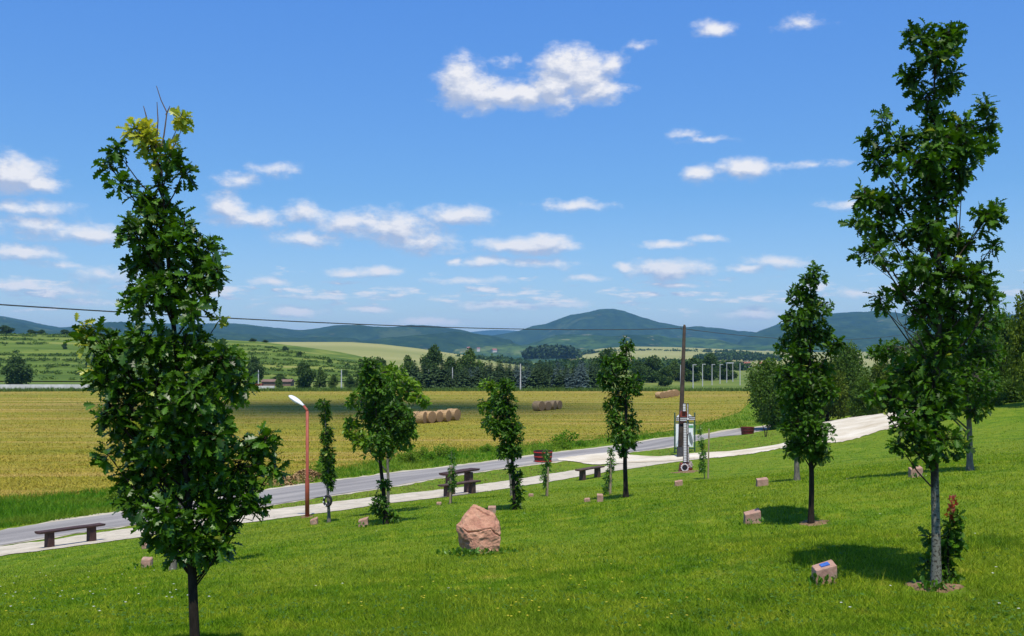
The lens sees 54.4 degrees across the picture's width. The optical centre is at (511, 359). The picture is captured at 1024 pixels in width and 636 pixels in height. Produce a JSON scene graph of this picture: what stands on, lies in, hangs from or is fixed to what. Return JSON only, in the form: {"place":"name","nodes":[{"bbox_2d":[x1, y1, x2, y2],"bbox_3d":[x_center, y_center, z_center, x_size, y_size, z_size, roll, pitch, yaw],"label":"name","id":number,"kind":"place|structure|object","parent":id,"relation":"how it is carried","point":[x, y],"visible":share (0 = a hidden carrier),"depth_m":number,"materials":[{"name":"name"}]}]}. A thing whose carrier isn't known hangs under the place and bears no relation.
{"place":"outdoors","nodes":[
{"label":"outdoors","id":0,"kind":"place"},
{"bbox_2d":[0,334,403,380],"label":"scrub hillside","id":1,"kind":"structure","parent":0,"point":[48,347],"depth_m":411.00,"materials":[{"name":"green plant"}]},
{"bbox_2d":[0,332,358,379],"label":"hillside scrub","id":2,"kind":"object","parent":1,"relation":"on","point":[287,353],"visible":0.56,"depth_m":392.32,"materials":[{"name":"green plant"}]},
{"bbox_2d":[0,316,514,352],"bbox_3d":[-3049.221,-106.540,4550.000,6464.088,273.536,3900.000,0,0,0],"label":"wooded ridge","id":3,"kind":"structure","parent":0,"point":[448,340],"depth_m":3712.37,"materials":[{"name":"green plant"}]},
{"bbox_2d":[0,458,698,555],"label":"footpath","id":4,"kind":"structure","parent":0,"point":[107,536],"depth_m":39.41,"materials":[{"name":"grey concrete"}]},
{"bbox_2d":[34,523,105,546],"bbox_3d":[-13.940,5.612,31.460,0.364,0.661,2.151,0,0,37],"label":"bench","id":5,"kind":"object","parent":4,"relation":"on","point":[49,538],"visible":0.85,"depth_m":31.25,"materials":[{"name":"brown wood"}]},
{"bbox_2d":[439,468,479,493],"bbox_3d":[-2.151,5.086,41.020,0.511,1.089,2.052,0,0,37],"label":"picnic table","id":6,"kind":"object","parent":4,"relation":"on","point":[468,474],"visible":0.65,"depth_m":41.32,"materials":[{"name":"brown wood"}]},
{"bbox_2d":[0,390,751,498],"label":"hay field","id":7,"kind":"structure","parent":0,"point":[447,397],"depth_m":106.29,"materials":[{"name":"yellow plant"}]},
{"bbox_2d":[263,468,320,485],"bbox_3d":[-11.007,5.922,50.230,2.407,0.690,4.536,0,0,25],"label":"hay heap","id":8,"kind":"object","parent":7,"relation":"on","point":[302,473],"visible":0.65,"depth_m":50.14,"materials":[{"name":"beige plant"}]},
{"bbox_2d":[0,386,749,391],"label":"field edge weeds","id":9,"kind":"object","parent":7,"relation":"on","point":[51,389],"visible":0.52,"depth_m":197.61,"materials":[{"name":"green plant"}]},
{"bbox_2d":[414,411,426,422],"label":"hay bale","id":10,"kind":"object","parent":7,"relation":"on","point":[421,416],"visible":0.7,"depth_m":96.36},
{"bbox_2d":[447,408,460,419],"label":"hay bale","id":11,"kind":"object","parent":7,"relation":"on","point":[456,414],"visible":0.59,"depth_m":101.12},
{"bbox_2d":[532,401,544,410],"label":"hay bale","id":12,"kind":"object","parent":7,"relation":"on","point":[538,405],"visible":1,"depth_m":120.05},
{"bbox_2d":[0,426,770,544],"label":"road","id":13,"kind":"structure","parent":0,"point":[279,495],"depth_m":47.89,"materials":[{"name":"grey asphalt"}]},
{"bbox_2d":[0,425,770,545],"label":"road shoulder","id":14,"kind":"object","parent":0,"point":[97,514],"visible":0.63,"depth_m":51.18},
{"bbox_2d":[269,342,523,371],"bbox_3d":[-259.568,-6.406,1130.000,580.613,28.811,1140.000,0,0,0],"label":"pale crop hill","id":15,"kind":"structure","parent":0,"point":[391,353],"depth_m":936.67,"materials":[{"name":"plant"}]},
{"bbox_2d":[0,363,874,388],"bbox_3d":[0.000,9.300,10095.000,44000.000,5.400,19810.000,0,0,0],"label":"valley floor","id":16,"kind":"structure","parent":0,"point":[735,383],"depth_m":280.66,"materials":[{"name":"green plant"}]},
{"bbox_2d":[0,355,36,383],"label":"field edge tree","id":17,"kind":"object","parent":16,"relation":"on","point":[17,370],"visible":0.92,"depth_m":233.64,"materials":[{"name":"green plant"}]},
{"bbox_2d":[0,384,89,388],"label":"wall","id":18,"kind":"structure","parent":16,"relation":"on","point":[45,386],"depth_m":213.89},
{"bbox_2d":[245,355,266,383],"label":"field edge tree","id":19,"kind":"object","parent":16,"relation":"on","point":[254,365],"visible":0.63,"depth_m":260.97,"materials":[{"name":"green plant"}]},
{"bbox_2d":[261,379,293,385],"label":"farm shed","id":20,"kind":"structure","parent":16,"relation":"on","point":[271,382],"depth_m":253.00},
{"bbox_2d":[295,361,317,387],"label":"field edge tree","id":21,"kind":"object","parent":16,"relation":"on","point":[306,373],"visible":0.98,"depth_m":217.27,"materials":[{"name":"green plant"}]},
{"bbox_2d":[313,368,327,387],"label":"field edge tree","id":22,"kind":"object","parent":16,"relation":"on","point":[321,379],"visible":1,"depth_m":234.78,"materials":[{"name":"green plant"}]},
{"bbox_2d":[354,359,367,387],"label":"field edge tree","id":23,"kind":"object","parent":16,"relation":"on","point":[356,385],"visible":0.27,"depth_m":230.01,"materials":[{"name":"green plant"}]},
{"bbox_2d":[400,355,420,383],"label":"field edge tree","id":24,"kind":"object","parent":16,"relation":"on","point":[408,362],"visible":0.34,"depth_m":243.75,"materials":[{"name":"green plant"}]},
{"bbox_2d":[404,360,421,384],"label":"spruce tree","id":25,"kind":"object","parent":16,"relation":"on","point":[414,374],"visible":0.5,"depth_m":215.64,"materials":[{"name":"green plant"}]},
{"bbox_2d":[416,360,436,388],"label":"spruce tree","id":26,"kind":"object","parent":16,"relation":"on","point":[425,379],"visible":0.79,"depth_m":206.07,"materials":[{"name":"green plant"}]},
{"bbox_2d":[420,344,443,372],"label":"field edge tree","id":27,"kind":"object","parent":16,"relation":"on","point":[434,352],"visible":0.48,"depth_m":239.06,"materials":[{"name":"green plant"}]},
{"bbox_2d":[433,360,453,388],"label":"spruce tree","id":28,"kind":"object","parent":16,"relation":"on","point":[442,375],"visible":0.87,"depth_m":206.23,"materials":[{"name":"green plant"}]},
{"bbox_2d":[442,368,455,388],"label":"spruce tree","id":29,"kind":"object","parent":16,"relation":"on","point":[451,381],"visible":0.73,"depth_m":206.43,"materials":[{"name":"green plant"}]},
{"bbox_2d":[443,356,461,374],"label":"field edge tree","id":30,"kind":"object","parent":16,"relation":"on","point":[454,364],"visible":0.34,"depth_m":231.41,"materials":[{"name":"green plant"}]},
{"bbox_2d":[455,365,472,387],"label":"spruce tree","id":31,"kind":"object","parent":16,"relation":"on","point":[464,380],"visible":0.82,"depth_m":206.35,"materials":[{"name":"green plant"}]},
{"bbox_2d":[456,348,485,372],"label":"field edge tree","id":32,"kind":"object","parent":16,"relation":"on","point":[469,357],"visible":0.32,"depth_m":260.19,"materials":[{"name":"green plant"}]},
{"bbox_2d":[470,365,485,387],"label":"spruce tree","id":33,"kind":"object","parent":16,"relation":"on","point":[476,377],"visible":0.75,"depth_m":206.33,"materials":[{"name":"green plant"}]},
{"bbox_2d":[445,353,531,366],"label":"distant wood","id":34,"kind":"object","parent":16,"relation":"on","point":[511,360],"visible":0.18,"depth_m":969.78,"materials":[{"name":"green plant"}]},
{"bbox_2d":[503,364,519,387],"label":"spruce tree","id":35,"kind":"object","parent":16,"relation":"on","point":[509,375],"visible":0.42,"depth_m":206.31,"materials":[{"name":"green plant"}]},
{"bbox_2d":[513,363,526,388],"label":"blue spruce tree","id":36,"kind":"object","parent":16,"relation":"on","point":[523,381],"visible":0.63,"depth_m":206.34,"materials":[{"name":"green plant"}]},
{"bbox_2d":[525,362,547,388],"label":"spruce tree","id":37,"kind":"object","parent":16,"relation":"on","point":[533,380],"visible":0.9,"depth_m":206.10,"materials":[{"name":"green plant"}]},
{"bbox_2d":[551,367,565,388],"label":"spruce tree","id":38,"kind":"object","parent":16,"relation":"on","point":[558,381],"visible":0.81,"depth_m":206.43,"materials":[{"name":"green plant"}]},
{"bbox_2d":[563,368,574,388],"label":"blue spruce tree","id":39,"kind":"object","parent":16,"relation":"on","point":[568,383],"visible":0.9,"depth_m":206.44,"materials":[{"name":"green plant"}]},
{"bbox_2d":[574,362,590,388],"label":"blue spruce tree","id":40,"kind":"object","parent":16,"relation":"on","point":[580,381],"visible":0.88,"depth_m":206.43,"materials":[{"name":"green plant"}]},
{"bbox_2d":[585,362,600,388],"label":"spruce tree","id":41,"kind":"object","parent":16,"relation":"on","point":[592,381],"visible":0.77,"depth_m":215.16,"materials":[{"name":"green plant"}]},
{"bbox_2d":[587,347,618,375],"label":"field edge tree","id":42,"kind":"object","parent":16,"relation":"on","point":[608,352],"visible":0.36,"depth_m":328.97,"materials":[{"name":"green plant"}]},
{"bbox_2d":[527,356,751,370],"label":"distant wood","id":43,"kind":"object","parent":16,"relation":"on","point":[742,366],"visible":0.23,"depth_m":652.33,"materials":[{"name":"green plant"}]},
{"bbox_2d":[630,360,648,383],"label":"field edge tree","id":44,"kind":"object","parent":16,"relation":"on","point":[639,368],"visible":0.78,"depth_m":268.85,"materials":[{"name":"green plant"}]},
{"bbox_2d":[642,355,663,382],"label":"field edge tree","id":45,"kind":"object","parent":16,"relation":"on","point":[652,363],"visible":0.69,"depth_m":289.14,"materials":[{"name":"green plant"}]},
{"bbox_2d":[653,366,672,385],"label":"field edge tree","id":46,"kind":"object","parent":16,"relation":"on","point":[663,374],"visible":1,"depth_m":249.31,"materials":[{"name":"green plant"}]},
{"bbox_2d":[667,360,679,380],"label":"field edge tree","id":47,"kind":"object","parent":16,"relation":"on","point":[675,376],"visible":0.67,"depth_m":308.67,"materials":[{"name":"green plant"}]},
{"bbox_2d":[676,357,703,381],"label":"field edge tree","id":48,"kind":"object","parent":16,"relation":"on","point":[692,373],"visible":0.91,"depth_m":298.77,"materials":[{"name":"green plant"}]},
{"bbox_2d":[699,353,718,380],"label":"field edge tree","id":49,"kind":"object","parent":16,"relation":"on","point":[710,372],"visible":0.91,"depth_m":318.82,"materials":[{"name":"green plant"}]},
{"bbox_2d":[713,360,737,379],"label":"field edge tree","id":50,"kind":"object","parent":16,"relation":"on","point":[722,371],"visible":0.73,"depth_m":328.64,"materials":[{"name":"green plant"}]},
{"bbox_2d":[472,330,514,335],"bbox_3d":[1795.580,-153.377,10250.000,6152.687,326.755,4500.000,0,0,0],"label":"blue distant ridge","id":51,"kind":"structure","parent":0,"point":[491,332],"depth_m":10220.51,"materials":[{"name":"blue"}]},
{"bbox_2d":[0,395,1023,635],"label":"lawn","id":52,"kind":"structure","parent":0,"point":[994,416],"depth_m":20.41,"materials":[{"name":"plant"}]},
{"bbox_2d":[62,86,293,635],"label":"oak tree","id":53,"kind":"object","parent":52,"relation":"on","point":[177,400],"visible":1,"depth_m":7.23,"materials":[{"name":"green plant"}]},
{"bbox_2d":[289,395,313,517],"bbox_3d":[-7.579,3.498,35.674,0.933,4.466,0.569,0,0,0],"label":"street lamp","id":54,"kind":"object","parent":52,"relation":"on","point":[294,399],"visible":0.94,"depth_m":35.55,"materials":[{"name":"metal"}]},
{"bbox_2d":[314,398,337,522],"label":"oak tree","id":55,"kind":"object","parent":52,"relation":"on","point":[329,458],"visible":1,"depth_m":27.97,"materials":[{"name":"green plant"}]},
{"bbox_2d":[0,401,759,527],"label":"verge grass","id":56,"kind":"structure","parent":52,"relation":"on","point":[33,507],"depth_m":45.91,"materials":[{"name":"green plant"}]},
{"bbox_2d":[353,356,417,523],"bbox_3d":[-3.162,2.070,25.195,1.579,4.358,1.911,0,0,-19],"label":"oak tree","id":57,"kind":"object","parent":52,"relation":"on","point":[388,429],"visible":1,"depth_m":24.87,"materials":[{"name":"green plant"}]},
{"bbox_2d":[341,360,432,510],"bbox_3d":[-3.659,2.315,28.963,2.490,4.612,1.867,0,0,-24],"label":"locust tree","id":58,"kind":"object","parent":52,"relation":"on","point":[406,393],"visible":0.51,"depth_m":28.88,"materials":[{"name":"green plant"}]},
{"bbox_2d":[395,448,421,461],"bbox_3d":[-6.134,5.809,59.508,1.595,1.204,1.446,0,0,12],"label":"verge bush","id":59,"kind":"object","parent":52,"relation":"on","point":[410,456],"visible":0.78,"depth_m":59.31,"materials":[{"name":"green plant"}]},
{"bbox_2d":[433,443,453,457],"bbox_3d":[-4.245,5.814,62.566,1.446,1.204,1.595,0,0,-7],"label":"verge bush","id":60,"kind":"object","parent":52,"relation":"on","point":[442,451],"visible":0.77,"depth_m":62.35,"materials":[{"name":"green plant"}]},
{"bbox_2d":[447,451,458,502],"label":"sapling","id":61,"kind":"object","parent":52,"relation":"on","point":[453,483],"visible":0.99,"depth_m":30.92,"materials":[{"name":"green plant"}]},
{"bbox_2d":[438,480,480,496],"bbox_3d":[-2.077,5.189,39.720,0.345,0.644,2.301,0,0,37],"label":"bench","id":62,"kind":"object","parent":52,"relation":"on","point":[472,487],"visible":0.68,"depth_m":40.04,"materials":[{"name":"brown wood"}]},
{"bbox_2d":[456,504,500,552],"bbox_3d":[-0.569,2.961,17.017,0.769,0.958,0.738,0,0,0],"label":"boulder","id":63,"kind":"object","parent":52,"relation":"on","point":[477,526],"visible":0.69,"depth_m":16.81,"materials":[{"name":"pink stone"}]},
{"bbox_2d":[477,376,511,495],"bbox_3d":[-0.574,2.589,32.995,1.293,4.105,0.851,0,0,0],"label":"locust tree","id":64,"kind":"object","parent":52,"relation":"on","point":[491,387],"visible":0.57,"depth_m":32.88,"materials":[{"name":"green plant"}]},
{"bbox_2d":[481,377,527,509],"bbox_3d":[-0.177,2.310,27.038,1.055,3.773,1.385,0,0,-39],"label":"oak tree","id":65,"kind":"object","parent":52,"relation":"on","point":[506,427],"visible":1,"depth_m":26.92,"materials":[{"name":"green plant"}]},
{"bbox_2d":[0,453,1023,635],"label":"clover patches","id":66,"kind":"object","parent":52,"relation":"on","point":[700,612],"visible":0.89,"depth_m":10.82,"materials":[{"name":"green plant"}]},
{"bbox_2d":[127,473,954,591],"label":"grass tufts","id":67,"kind":"object","parent":52,"relation":"on","point":[810,580],"visible":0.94,"depth_m":16.42,"materials":[{"name":"green plant"}]},
{"bbox_2d":[533,450,552,462],"bbox_3d":[1.853,5.785,59.500,1.162,0.737,1.162,0,0,0],"label":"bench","id":68,"kind":"object","parent":52,"relation":"on","point":[538,455],"visible":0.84,"depth_m":59.10,"materials":[{"name":"brown paint"}]},
{"bbox_2d":[538,449,551,495],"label":"sapling","id":69,"kind":"object","parent":52,"relation":"on","point":[546,465],"visible":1,"depth_m":30.97,"materials":[{"name":"green plant"}]},
{"bbox_2d":[549,429,579,446],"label":"verge bush","id":70,"kind":"object","parent":52,"relation":"on","point":[559,437],"visible":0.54,"depth_m":71.63,"materials":[{"name":"green plant"}]},
{"bbox_2d":[575,465,604,479],"bbox_3d":[3.632,5.316,46.320,0.364,0.624,2.050,0,0,37],"label":"bench","id":71,"kind":"object","parent":52,"relation":"on","point":[582,472],"visible":0.82,"depth_m":46.09,"materials":[{"name":"brown wood"}]},
{"bbox_2d":[601,447,615,494],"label":"sapling","id":72,"kind":"object","parent":52,"relation":"on","point":[607,473],"visible":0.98,"depth_m":28.97,"materials":[{"name":"green plant"}]},
{"bbox_2d":[595,336,646,497],"bbox_3d":[2.853,1.524,26.024,1.252,4.395,1.349,0,0,-40],"label":"oak tree","id":73,"kind":"object","parent":52,"relation":"on","point":[627,436],"visible":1,"depth_m":25.93,"materials":[{"name":"green plant"}]},
{"bbox_2d":[677,325,685,456],"bbox_3d":[10.048,1.988,59.000,0.510,8.176,0.315,0,0,0],"label":"utility pole","id":74,"kind":"object","parent":52,"relation":"on","point":[680,432],"visible":0.84,"depth_m":58.90,"materials":[{"name":"brown wood"}]},
{"bbox_2d":[0,304,680,329],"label":"overhead wire","id":75,"kind":"object","parent":74,"relation":"attached to","point":[335,323],"visible":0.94,"depth_m":37.32,"materials":[{"name":"black metal"}]},
{"bbox_2d":[674,412,694,452],"bbox_3d":[10.932,4.735,63.000,1.346,2.825,0.080,0,0,0],"label":"notice board","id":76,"kind":"object","parent":52,"relation":"on","point":[690,439],"visible":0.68,"depth_m":62.97,"materials":[{"name":"white paper"}]},
{"bbox_2d":[676,403,694,470],"bbox_3d":[7.994,3.579,46.062,0.900,3.184,0.534,0,0,0],"label":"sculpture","id":77,"kind":"object","parent":52,"relation":"on","point":[684,416],"visible":1,"depth_m":45.86,"materials":[{"name":"silver metal"}]},
{"bbox_2d":[696,425,706,478],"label":"sapling","id":78,"kind":"object","parent":52,"relation":"on","point":[702,468],"visible":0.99,"depth_m":39.93,"materials":[{"name":"green plant"}]},
{"bbox_2d":[743,508,760,523],"bbox_3d":[4.123,2.729,17.100,0.272,0.356,0.172,0,0,0],"label":"marker stone","id":79,"kind":"object","parent":52,"relation":"on","point":[754,514],"visible":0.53,"depth_m":17.02,"materials":[{"name":"pink stone"}]},
{"bbox_2d":[743,356,815,429],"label":"broadleaf tree","id":80,"kind":"object","parent":52,"relation":"on","point":[761,382],"visible":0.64,"depth_m":85.02,"materials":[{"name":"green plant"}]},
{"bbox_2d":[778,377,806,480],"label":"oak tree","id":81,"kind":"object","parent":52,"relation":"on","point":[796,471],"visible":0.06,"depth_m":24.95,"materials":[{"name":"green plant"}]},
{"bbox_2d":[771,259,845,523],"bbox_3d":[4.863,0.601,16.597,1.293,4.523,1.447,0,0,0],"label":"oak tree","id":82,"kind":"object","parent":52,"relation":"on","point":[805,331],"visible":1,"depth_m":16.36,"materials":[{"name":"green plant"}]},
{"bbox_2d":[811,560,836,584],"bbox_3d":[3.447,2.395,11.000,0.243,0.352,0.152,0,0,-6],"label":"marker stone","id":83,"kind":"object","parent":52,"relation":"on","point":[824,569],"visible":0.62,"depth_m":10.93,"materials":[{"name":"pink stone"}]},
{"bbox_2d":[812,358,850,421],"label":"broadleaf tree","id":84,"kind":"object","parent":52,"relation":"on","point":[838,410],"visible":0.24,"depth_m":91.14,"materials":[{"name":"green plant"}]},
{"bbox_2d":[829,340,874,413],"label":"broadleaf tree","id":85,"kind":"object","parent":52,"relation":"on","point":[849,362],"visible":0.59,"depth_m":99.00,"materials":[{"name":"green plant"}]},
{"bbox_2d":[845,377,879,417],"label":"broadleaf tree","id":86,"kind":"object","parent":52,"relation":"on","point":[857,408],"visible":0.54,"depth_m":83.52,"materials":[{"name":"green plant"}]},
{"bbox_2d":[863,361,898,413],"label":"broadleaf tree","id":87,"kind":"object","parent":52,"relation":"on","point":[877,371],"visible":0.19,"depth_m":89.48,"materials":[{"name":"green plant"}]},
{"bbox_2d":[889,328,934,407],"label":"broadleaf tree","id":88,"kind":"object","parent":52,"relation":"on","point":[916,337],"visible":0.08,"depth_m":95.26,"materials":[{"name":"green plant"}]},
{"bbox_2d":[908,465,922,477],"bbox_3d":[8.755,2.470,21.600,0.265,0.347,0.168,0,0,0],"label":"marker stone","id":89,"kind":"object","parent":52,"relation":"on","point":[914,471],"visible":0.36,"depth_m":21.52,"materials":[{"name":"stone"}]},
{"bbox_2d":[837,17,1010,586],"bbox_3d":[4.331,-0.534,10.496,1.688,6.156,1.068,0,0,-26],"label":"oak tree","id":90,"kind":"object","parent":52,"relation":"on","point":[954,141],"visible":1,"depth_m":10.45,"materials":[{"name":"green plant"}]},
{"bbox_2d":[904,579,964,592],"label":"bare soil","id":91,"kind":"structure","parent":52,"relation":"on","point":[950,587],"depth_m":10.47,"materials":[{"name":"beige soil"}]},
{"bbox_2d":[865,306,1008,470],"bbox_3d":[9.374,0.660,21.913,3.175,3.825,1.672,0,0,0],"label":"oak tree","id":92,"kind":"object","parent":52,"relation":"on","point":[981,384],"visible":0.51,"depth_m":21.76,"materials":[{"name":"green plant"}]},
{"bbox_2d":[914,494,969,582],"bbox_3d":[4.627,1.987,10.794,0.614,1.091,0.485,0,0,-22],"label":"oak shrub","id":93,"kind":"object","parent":52,"relation":"on","point":[951,537],"visible":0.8,"depth_m":10.73,"materials":[{"name":"green plant"}]},
{"bbox_2d":[984,389,1007,405],"bbox_3d":[28.633,2.308,59.435,1.711,1.551,1.417,0,0,41],"label":"shrub","id":94,"kind":"object","parent":52,"relation":"on","point":[998,397],"visible":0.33,"depth_m":59.11,"materials":[{"name":"green plant"}]},
{"bbox_2d":[984,308,1023,398],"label":"broadleaf tree","id":95,"kind":"object","parent":52,"relation":"on","point":[1004,338],"visible":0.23,"depth_m":69.73,"materials":[{"name":"green plant"}]},
{"bbox_2d":[995,378,1023,403],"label":"shrub","id":96,"kind":"object","parent":52,"relation":"on","point":[1012,396],"visible":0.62,"depth_m":60.04,"materials":[{"name":"green plant"}]},
{"bbox_2d":[1005,290,1023,395],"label":"broadleaf tree","id":97,"kind":"object","parent":52,"relation":"on","point":[1016,344],"visible":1,"depth_m":56.17,"materials":[{"name":"green plant"}]},
{"bbox_2d":[0,0,1023,331],"label":"sky","id":98,"kind":"structure","parent":0,"point":[519,165],"materials":[{"name":"blue"}]},
{"bbox_2d":[492,309,755,344],"bbox_3d":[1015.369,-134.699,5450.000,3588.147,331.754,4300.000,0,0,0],"label":"mountain","id":99,"kind":"structure","parent":0,"point":[608,319],"depth_m":5119.82,"materials":[{"name":"green plant"}]},
{"bbox_2d":[557,452,694,463],"bbox_3d":[7.080,5.839,60.010,7.711,0.450,8.808,0,0,-43],"label":"gravel junction","id":100,"kind":"object","parent":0,"point":[598,458],"visible":0.84,"depth_m":59.92,"materials":[{"name":"beige gravel"}]},
{"bbox_2d":[452,334,824,362],"bbox_3d":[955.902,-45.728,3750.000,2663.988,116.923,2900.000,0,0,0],"label":"wooded foothill","id":101,"kind":"structure","parent":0,"point":[581,343],"depth_m":3340.45,"materials":[{"name":"green plant"}]},
{"bbox_2d":[570,347,897,366],"bbox_3d":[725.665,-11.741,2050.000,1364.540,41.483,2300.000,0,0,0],"label":"valley crop field","id":102,"kind":"structure","parent":0,"point":[669,354],"depth_m":1591.85,"materials":[{"name":"green plant"}]},
{"bbox_2d":[521,344,582,359],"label":"distant wood","id":103,"kind":"object","parent":102,"relation":"on","point":[546,351],"visible":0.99,"depth_m":1357.03,"materials":[{"name":"green plant"}]},
{"bbox_2d":[579,348,749,354],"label":"distant wood","id":104,"kind":"object","parent":102,"relation":"on","point":[591,351],"visible":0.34,"depth_m":1769.26,"materials":[{"name":"green plant"}]},
{"bbox_2d":[693,350,782,361],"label":"distant wood","id":105,"kind":"object","parent":102,"relation":"on","point":[746,355],"visible":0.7,"depth_m":1269.58,"materials":[{"name":"green plant"}]},
{"bbox_2d":[690,413,898,458],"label":"gravel track","id":106,"kind":"structure","parent":0,"point":[849,428],"depth_m":61.65,"materials":[{"name":"beige gravel"}]},
{"bbox_2d":[738,311,1018,359],"bbox_3d":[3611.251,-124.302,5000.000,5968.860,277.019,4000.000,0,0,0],"label":"mountain","id":107,"kind":"structure","parent":0,"point":[856,327],"depth_m":4295.85,"materials":[{"name":"green plant"}]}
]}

